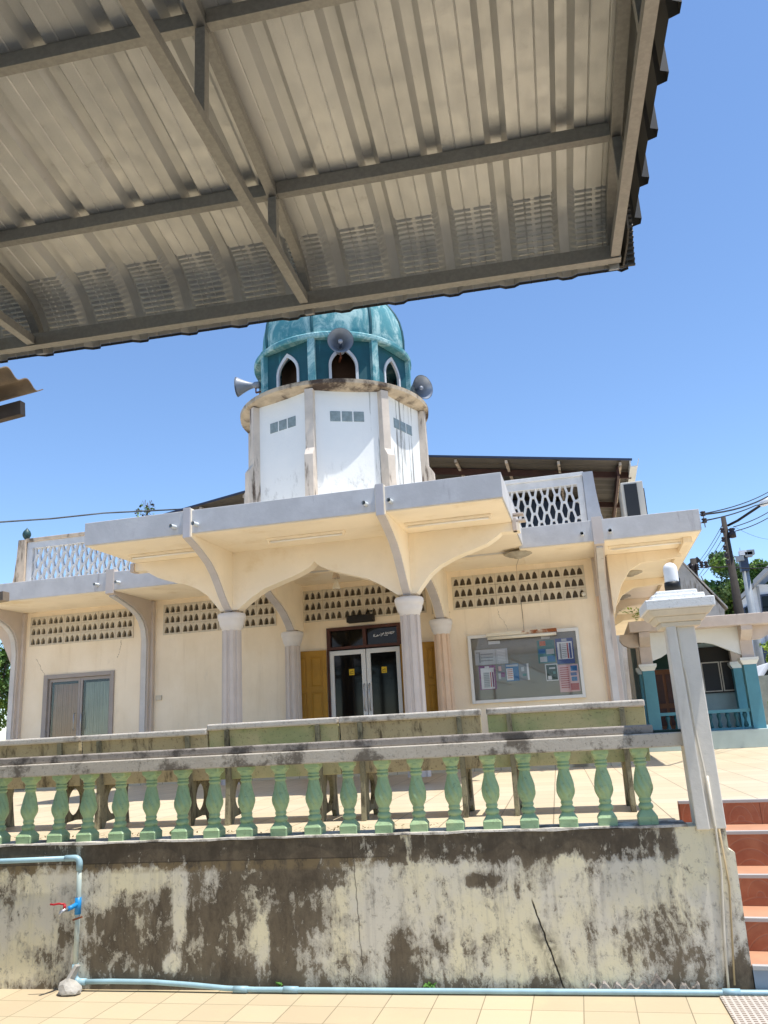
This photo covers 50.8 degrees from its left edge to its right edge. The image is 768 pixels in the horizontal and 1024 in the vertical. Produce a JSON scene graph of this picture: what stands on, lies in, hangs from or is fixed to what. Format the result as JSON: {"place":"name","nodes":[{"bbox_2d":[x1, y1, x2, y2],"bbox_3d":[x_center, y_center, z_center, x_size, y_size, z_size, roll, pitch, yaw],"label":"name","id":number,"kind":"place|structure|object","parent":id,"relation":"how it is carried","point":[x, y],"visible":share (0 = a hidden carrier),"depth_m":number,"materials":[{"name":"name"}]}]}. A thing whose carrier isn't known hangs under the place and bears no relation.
{"place":"outdoors","nodes":[
{"label":"outdoors","id":0,"kind":"place"},
{"bbox_2d":[0,591,8,602],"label":"timber beam","id":1,"kind":"structure","parent":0,"point":[4,596],"depth_m":7.63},
{"bbox_2d":[0,988,755,1023],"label":"courtyard paving","id":2,"kind":"structure","parent":0,"point":[42,1006],"depth_m":4.97,"materials":[{"name":"tile"}]},
{"bbox_2d":[0,366,42,422],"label":"shed","id":3,"kind":"structure","parent":2,"relation":"on","point":[12,386],"depth_m":5.44,"materials":[{"name":"metal"}]},
{"bbox_2d":[58,964,80,994],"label":"pipe","id":4,"kind":"structure","parent":2,"relation":"on","point":[73,972],"depth_m":5.62,"materials":[{"name":"grey plastic"}]},
{"bbox_2d":[58,978,81,995],"bbox_3d":[-2.167,3.283,5.574,0.168,0.122,0.126,-2,-15,-4],"label":"rock","id":5,"kind":"object","parent":2,"relation":"on","point":[69,987],"visible":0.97,"depth_m":5.54,"materials":[{"name":"white stone"}]},
{"bbox_2d":[0,820,754,989],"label":"retaining wall","id":6,"kind":"structure","parent":2,"relation":"on","point":[630,905],"depth_m":5.38,"materials":[{"name":"grey concrete"}]},
{"bbox_2d":[0,724,683,843],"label":"balustrade","id":7,"kind":"object","parent":6,"relation":"on","point":[637,741],"visible":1,"depth_m":5.71,"materials":[{"name":"concrete"}]},
{"bbox_2d":[0,855,767,995],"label":"water pipe","id":8,"kind":"object","parent":6,"relation":"attached to","point":[78,860],"visible":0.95,"depth_m":5.26,"materials":[{"name":"blue plastic"}]},
{"bbox_2d":[639,589,725,829],"bbox_3d":[2.041,1.292,5.389,0.442,1.520,0.442,-6,-15,11],"label":"gate post","id":9,"kind":"object","parent":6,"relation":"on","point":[677,617],"visible":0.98,"depth_m":5.32,"materials":[{"name":"paint"}]},
{"bbox_2d":[663,563,680,590],"bbox_3d":[1.995,0.457,5.613,0.108,0.212,0.108,-6,-15,11],"label":"post lamp","id":10,"kind":"object","parent":9,"relation":"on","point":[671,578],"visible":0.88,"depth_m":5.58,"materials":[{"name":"white plastic"}]},
{"bbox_2d":[707,776,729,987],"bbox_3d":[2.074,2.284,5.016,0.078,1.231,0.015,-6,-15,11],"label":"conduit","id":11,"kind":"object","parent":6,"relation":"attached to","point":[722,903],"visible":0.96,"depth_m":4.99,"materials":[{"name":"beige plastic"}]},
{"bbox_2d":[718,829,735,984],"bbox_3d":[2.115,2.421,4.973,0.067,0.881,0.012,-6,-15,11],"label":"conduit","id":12,"kind":"object","parent":6,"relation":"attached to","point":[731,925],"visible":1,"depth_m":4.96,"materials":[{"name":"beige plastic"}]},
{"bbox_2d":[423,982,436,987],"bbox_3d":[0.298,3.047,5.196,0.087,0.050,0.056,-12,-17,29],"label":"weed","id":13,"kind":"object","parent":2,"relation":"on","point":[428,985],"visible":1,"depth_m":5.20,"materials":[{"name":"green plant"}]},
{"bbox_2d":[678,798,767,989],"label":"staircase","id":14,"kind":"structure","parent":2,"relation":"on","point":[746,820],"depth_m":5.93,"materials":[{"name":"tile"}]},
{"bbox_2d":[720,996,767,1023],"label":"drain grate","id":15,"kind":"object","parent":2,"relation":"on","point":[747,1009],"visible":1,"depth_m":4.58,"materials":[{"name":"silver metal"}]},
{"bbox_2d":[0,0,767,739],"label":"sky","id":16,"kind":"structure","parent":0,"point":[661,361],"materials":[{"name":"blue"}]},
{"bbox_2d":[6,747,767,840],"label":"terrace","id":17,"kind":"structure","parent":0,"point":[742,773],"depth_m":8.05,"materials":[{"name":"tile"}]},
{"bbox_2d":[0,736,83,826],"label":"bench","id":18,"kind":"object","parent":17,"relation":"on","point":[49,746],"visible":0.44,"depth_m":7.10,"materials":[{"name":"beige concrete"}]},
{"bbox_2d":[80,729,209,829],"bbox_3d":[-1.994,2.325,7.077,1.168,0.775,0.554,-6,-15,11],"label":"bench","id":19,"kind":"object","parent":17,"relation":"on","point":[105,784],"visible":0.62,"depth_m":6.91,"materials":[{"name":"concrete"}]},
{"bbox_2d":[14,823,437,838],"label":"leaf litter","id":20,"kind":"object","parent":17,"relation":"on","point":[259,830],"visible":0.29,"depth_m":5.93,"materials":[{"name":"brown plant"}]},
{"bbox_2d":[207,717,341,825],"bbox_3d":[-0.864,2.193,6.874,1.138,0.807,0.554,-6,-15,11],"label":"bench","id":21,"kind":"object","parent":17,"relation":"on","point":[277,732],"visible":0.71,"depth_m":6.70,"materials":[{"name":"concrete"}]},
{"bbox_2d":[0,305,701,789],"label":"mosque","id":22,"kind":"structure","parent":17,"relation":"on","point":[234,617],"depth_m":12.99,"materials":[{"name":"paint"}]},
{"bbox_2d":[40,670,114,737],"bbox_3d":[-5.538,3.876,14.660,1.460,1.870,0.189,-7,-15,13],"label":"window","id":23,"kind":"structure","parent":22,"relation":"in","point":[68,698],"depth_m":14.78,"materials":[{"name":"glass"}]},
{"bbox_2d":[0,508,180,522],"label":"cable","id":24,"kind":"object","parent":22,"relation":"attached to","point":[86,515],"visible":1,"depth_m":15.17,"materials":[{"name":"rubber"}]},
{"bbox_2d":[135,500,155,516],"bbox_3d":[-5.265,0.088,17.836,0.552,0.788,0.422,-7,-15,13],"label":"shrub","id":25,"kind":"object","parent":22,"relation":"on","point":[140,506],"visible":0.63,"depth_m":17.86,"materials":[{"name":"green plant"}]},
{"bbox_2d":[155,695,161,700],"bbox_3d":[-3.998,3.299,14.340,0.115,0.085,0.025,-7,-15,13],"label":"wall socket","id":26,"kind":"object","parent":22,"relation":"attached to","point":[158,697],"depth_m":14.33,"materials":[{"name":"white plastic"}]},
{"bbox_2d":[128,548,195,559],"bbox_3d":[-3.030,0.583,11.205,1.100,0.065,0.085,-7,-15,13],"label":"tube light","id":27,"kind":"object","parent":22,"relation":"attached to","point":[162,553],"visible":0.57,"depth_m":11.19,"materials":[{"name":"white plastic"}]},
{"bbox_2d":[234,377,260,396],"bbox_3d":[-2.198,-2.116,13.428,0.577,0.337,0.334,-7,-15,13],"label":"horn speaker","id":28,"kind":"object","parent":22,"relation":"attached to","point":[241,386],"visible":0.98,"depth_m":13.40},
{"bbox_2d":[266,530,345,543],"bbox_3d":[-1.034,0.332,10.675,1.080,0.065,0.085,-7,-15,13],"label":"tube light","id":29,"kind":"object","parent":22,"relation":"attached to","point":[307,536],"visible":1,"depth_m":10.65,"materials":[{"name":"white plastic"}]},
{"bbox_2d":[332,572,339,588],"bbox_3d":[-0.748,1.019,12.597,0.124,0.350,0.124,-7,-15,13],"label":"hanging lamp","id":30,"kind":"object","parent":22,"relation":"hanging from","point":[336,576],"visible":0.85,"depth_m":12.55,"materials":[{"name":"beige"}]},
{"bbox_2d":[327,328,353,362],"bbox_3d":[-0.586,-2.449,12.048,0.390,0.381,0.625,-7,-15,13],"label":"horn speaker","id":31,"kind":"object","parent":22,"relation":"attached to","point":[340,341],"visible":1,"depth_m":11.90},
{"bbox_2d":[346,610,374,623],"bbox_3d":[-0.390,1.764,13.685,0.460,0.206,0.215,-7,-15,13],"label":"emergency light","id":32,"kind":"object","parent":22,"relation":"attached to","point":[366,617],"visible":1,"depth_m":13.58,"materials":[{"name":"black plastic"}]},
{"bbox_2d":[326,622,403,740],"bbox_3d":[-0.289,3.049,13.475,1.300,2.300,0.156,-7,-15,13],"label":"entrance door","id":33,"kind":"structure","parent":22,"relation":"in","point":[361,682],"depth_m":13.57,"materials":[{"name":"clear glass"}]},
{"bbox_2d":[411,375,432,398],"bbox_3d":[0.481,-1.933,13.108,0.402,0.402,0.552,7,-18,-34],"label":"horn speaker","id":34,"kind":"object","parent":22,"relation":"attached to","point":[421,387],"visible":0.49,"depth_m":13.02},
{"bbox_2d":[404,513,491,528],"bbox_3d":[0.809,0.120,10.261,1.120,0.065,0.085,-7,-15,13],"label":"tube light","id":35,"kind":"object","parent":22,"relation":"attached to","point":[449,520],"visible":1,"depth_m":10.24,"materials":[{"name":"white plastic"}]},
{"bbox_2d":[504,550,531,558],"bbox_3d":[2.049,0.675,12.362,0.434,0.086,0.434,-7,-15,13],"label":"ceiling rosette","id":36,"kind":"object","parent":22,"relation":"attached to","point":[519,554],"visible":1,"depth_m":12.26,"materials":[{"name":"beige paint"}]},
{"bbox_2d":[467,627,585,703],"bbox_3d":[2.254,2.458,12.900,1.775,1.085,0.074,-7,-15,13],"label":"notice board","id":37,"kind":"object","parent":22,"relation":"attached to","point":[537,685],"visible":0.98,"depth_m":12.89,"materials":[{"name":"white metal"}]},
{"bbox_2d":[474,649,495,664],"bbox_3d":[1.639,2.352,13.086,0.335,0.240,0.006,-7,-15,13],"label":"paper notice","id":38,"kind":"object","parent":37,"relation":"attached to","point":[485,657],"visible":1,"depth_m":13.09,"materials":[{"name":"grey paper"}]},
{"bbox_2d":[478,665,496,689],"bbox_3d":[1.668,2.664,12.998,0.270,0.380,0.008,-7,-15,13],"label":"paper notice","id":39,"kind":"object","parent":37,"relation":"attached to","point":[487,677],"visible":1,"depth_m":13.00,"materials":[{"name":"white paper"}]},
{"bbox_2d":[488,640,499,643],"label":"paper notice","id":40,"kind":"object","parent":37,"relation":"attached to","point":[493,642],"visible":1,"depth_m":13.11,"materials":[{"name":"white paper"}]},
{"bbox_2d":[495,648,507,663],"bbox_3d":[1.898,2.322,13.026,0.190,0.240,0.006,-7,-15,13],"label":"paper notice","id":41,"kind":"object","parent":37,"relation":"attached to","point":[501,656],"visible":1,"depth_m":13.03,"materials":[{"name":"white paper"}]},
{"bbox_2d":[497,664,505,680],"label":"paper notice","id":42,"kind":"object","parent":37,"relation":"attached to","point":[501,673],"visible":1,"depth_m":12.96,"materials":[{"name":"grey paper"}]},
{"bbox_2d":[505,663,519,680],"bbox_3d":[2.055,2.566,12.924,0.205,0.270,0.006,-7,-15,13],"label":"paper notice","id":43,"kind":"object","parent":37,"relation":"attached to","point":[512,672],"visible":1,"depth_m":12.92,"materials":[{"name":"blue paper"}]},
{"bbox_2d":[486,559,556,639],"bbox_3d":[2.112,1.387,12.834,1.110,1.171,0.622,-7,-15,13],"label":"board light","id":44,"kind":"object","parent":37,"relation":"attached to","point":[522,634],"visible":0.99,"depth_m":12.89,"materials":[{"name":"white metal"}]},
{"bbox_2d":[519,663,529,680],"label":"paper notice","id":45,"kind":"object","parent":37,"relation":"attached to","point":[524,671],"visible":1,"depth_m":12.88,"materials":[{"name":"grey paper"}]},
{"bbox_2d":[537,639,555,663],"bbox_3d":[2.585,2.222,12.873,0.270,0.360,0.006,-7,-15,13],"label":"paper notice","id":46,"kind":"object","parent":37,"relation":"attached to","point":[546,650],"visible":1,"depth_m":12.87,"materials":[{"name":"teal paper"}]},
{"bbox_2d":[545,664,558,680],"bbox_3d":[2.656,2.535,12.776,0.190,0.260,0.005,-7,-15,13],"label":"paper notice","id":47,"kind":"object","parent":37,"relation":"attached to","point":[551,672],"visible":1,"depth_m":12.78,"materials":[{"name":"paper"}]},
{"bbox_2d":[555,637,574,663],"bbox_3d":[2.868,2.199,12.805,0.275,0.400,0.008,-7,-15,13],"label":"paper notice","id":48,"kind":"object","parent":37,"relation":"attached to","point":[565,650],"visible":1,"depth_m":12.80,"materials":[{"name":"blue"}]},
{"bbox_2d":[558,664,580,691],"bbox_3d":[2.908,2.607,12.691,0.310,0.420,0.008,-7,-15,13],"label":"paper notice","id":49,"kind":"object","parent":37,"relation":"attached to","point":[569,680],"visible":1,"depth_m":12.69,"materials":[{"name":"pink paper"}]},
{"bbox_2d":[620,594,630,599],"bbox_3d":[5.093,1.849,17.358,0.434,0.086,0.434,-7,-15,13],"label":"ceiling rosette","id":50,"kind":"object","parent":22,"relation":"attached to","point":[623,597],"visible":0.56,"depth_m":17.25,"materials":[{"name":"beige paint"}]},
{"bbox_2d":[619,481,647,516],"bbox_3d":[4.090,-0.001,13.224,0.360,0.808,0.845,-7,-15,13],"label":"condenser","id":51,"kind":"object","parent":22,"relation":"on","point":[632,499],"visible":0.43,"depth_m":12.87,"materials":[{"name":"white metal"}]},
{"bbox_2d":[627,570,641,576],"bbox_3d":[4.428,1.125,14.523,0.434,0.086,0.434,-7,-15,13],"label":"ceiling rosette","id":52,"kind":"object","parent":22,"relation":"attached to","point":[631,573],"visible":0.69,"depth_m":14.40,"materials":[{"name":"beige paint"}]},
{"bbox_2d":[608,539,682,550],"bbox_3d":[3.921,0.496,12.102,1.080,0.065,0.085,-7,-15,13],"label":"tube light","id":53,"kind":"object","parent":22,"relation":"attached to","point":[646,544],"visible":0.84,"depth_m":12.08,"materials":[{"name":"white plastic"}]},
{"bbox_2d":[699,511,706,527],"bbox_3d":[4.553,0.111,11.567,0.128,0.238,0.072,-14,-18,34],"label":"insulator rack","id":54,"kind":"object","parent":22,"relation":"attached to","point":[703,519],"visible":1,"depth_m":11.54,"materials":[{"name":"grey metal"}]},
{"bbox_2d":[705,496,767,514],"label":"cable","id":55,"kind":"object","parent":54,"relation":"attached to","point":[736,508],"visible":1,"depth_m":13.09,"materials":[{"name":"black rubber"}]},
{"bbox_2d":[706,502,767,520],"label":"cable","id":56,"kind":"object","parent":54,"relation":"attached to","point":[735,512],"visible":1,"depth_m":13.76,"materials":[{"name":"black rubber"}]},
{"bbox_2d":[706,492,767,512],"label":"cable","id":57,"kind":"object","parent":54,"relation":"attached to","point":[736,505],"visible":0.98,"depth_m":13.45,"materials":[{"name":"black rubber"}]},
{"bbox_2d":[339,709,482,820],"bbox_3d":[0.269,2.073,6.657,1.158,0.807,0.554,-6,-15,11],"label":"bench","id":58,"kind":"object","parent":17,"relation":"on","point":[437,723],"visible":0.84,"depth_m":6.49,"materials":[{"name":"concrete"}]},
{"bbox_2d":[486,699,649,815],"bbox_3d":[1.470,1.945,6.426,1.208,0.807,0.554,-6,-15,11],"label":"bench","id":59,"kind":"object","parent":17,"relation":"on","point":[574,715],"visible":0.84,"depth_m":6.26,"materials":[{"name":"concrete"}]},
{"bbox_2d":[616,562,727,699],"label":"gabled building","id":60,"kind":"structure","parent":17,"relation":"on","point":[689,578],"depth_m":28.46,"materials":[{"name":"white paint"}]},
{"bbox_2d":[619,612,767,751],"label":"pavilion","id":61,"kind":"structure","parent":17,"relation":"on","point":[732,689],"depth_m":15.78,"materials":[{"name":"teal paint"}]},
{"bbox_2d":[619,607,638,620],"bbox_3d":[4.975,2.037,16.026,0.607,0.277,0.572,-7,-15,13],"label":"fern","id":62,"kind":"object","parent":61,"relation":"on","point":[632,612],"visible":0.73,"depth_m":16.00,"materials":[{"name":"green plant"}]},
{"bbox_2d":[653,655,675,729],"bbox_3d":[5.972,3.815,17.085,0.520,1.570,0.044,-7,-15,13],"label":"door","id":63,"kind":"structure","parent":61,"relation":"in","point":[665,697],"depth_m":17.08,"materials":[{"name":"brown wood"}]},
{"bbox_2d":[698,647,734,693],"bbox_3d":[7.042,3.299,16.927,0.780,0.950,0.064,-7,-15,13],"label":"window","id":64,"kind":"structure","parent":61,"relation":"in","point":[716,674],"depth_m":16.92,"materials":[{"name":"black glass"}]},
{"bbox_2d":[741,565,767,665],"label":"white house","id":65,"kind":"structure","parent":17,"relation":"on","point":[759,584],"depth_m":42.54,"materials":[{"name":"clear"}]},
{"bbox_2d":[760,594,767,611],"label":"window","id":66,"kind":"structure","parent":65,"relation":"in","point":[764,597],"depth_m":42.45,"materials":[{"name":"grey glass"}]},
{"bbox_2d":[757,663,767,675],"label":"van","id":67,"kind":"object","parent":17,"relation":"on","point":[762,669],"visible":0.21,"depth_m":25.45,"materials":[{"name":"white metal"}]},
{"bbox_2d":[758,675,767,724],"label":"block fence","id":68,"kind":"object","parent":17,"relation":"on","point":[763,680],"depth_m":21.66,"materials":[{"name":"grey concrete"}]},
{"bbox_2d":[759,641,767,662],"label":"bush","id":69,"kind":"object","parent":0,"point":[765,646],"visible":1,"depth_m":19.17,"materials":[{"name":"green plant"}]},
{"label":"ground","id":70,"kind":"structure","parent":0,"visible":0},
{"bbox_2d":[0,643,10,730],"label":"tree","id":71,"kind":"object","parent":70,"relation":"on","point":[5,663],"visible":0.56,"depth_m":21.89,"materials":[{"name":"green plant"}]},
{"bbox_2d":[0,0,681,362],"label":"carport","id":72,"kind":"object","parent":70,"relation":"on","point":[168,168],"visible":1,"depth_m":3.12,"materials":[{"name":"grey metal"}]},
{"bbox_2d":[687,557,708,575],"bbox_3d":[13.287,5.783,33.324,1.238,8.007,0.502,-7,-15,13],"label":"utility pole","id":73,"kind":"object","parent":70,"relation":"on","point":[693,565],"visible":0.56,"depth_m":34.08,"materials":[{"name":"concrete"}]},
{"bbox_2d":[708,566,767,568],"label":"cable","id":74,"kind":"object","parent":73,"relation":"attached to","point":[738,567],"visible":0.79,"depth_m":35.06,"materials":[{"name":"black rubber"}]},
{"bbox_2d":[714,578,733,614],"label":"tree","id":75,"kind":"object","parent":70,"relation":"on","point":[729,610],"visible":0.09,"depth_m":47.02,"materials":[{"name":"green plant"}]},
{"bbox_2d":[720,517,743,613],"bbox_3d":[12.316,4.157,27.662,0.561,8.296,0.533,-7,-15,13],"label":"utility pole","id":76,"kind":"object","parent":70,"relation":"on","point":[735,589],"visible":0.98,"depth_m":28.18,"materials":[{"name":"concrete"}]},
{"bbox_2d":[727,498,767,526],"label":"street lamp","id":77,"kind":"object","parent":76,"relation":"attached to","point":[749,512],"visible":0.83,"depth_m":28.02,"materials":[{"name":"black metal"}]},
{"bbox_2d":[733,512,767,526],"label":"cable","id":78,"kind":"object","parent":76,"relation":"attached to","point":[750,521],"visible":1,"depth_m":29.73,"materials":[{"name":"black rubber"}]},
{"bbox_2d":[736,518,767,530],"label":"cable","id":79,"kind":"object","parent":76,"relation":"attached to","point":[752,525],"visible":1,"depth_m":29.78,"materials":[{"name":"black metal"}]},
{"bbox_2d":[701,550,767,613],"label":"tree","id":80,"kind":"object","parent":70,"relation":"on","point":[724,593],"visible":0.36,"depth_m":45.93,"materials":[{"name":"green plant"}]},
{"bbox_2d":[734,548,764,665],"bbox_3d":[16.960,5.947,36.533,0.842,8.943,0.598,-7,-15,13],"label":"floodlight pole","id":81,"kind":"object","parent":70,"relation":"on","point":[743,557],"visible":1,"depth_m":37.19,"materials":[{"name":"white metal"}]}
]}

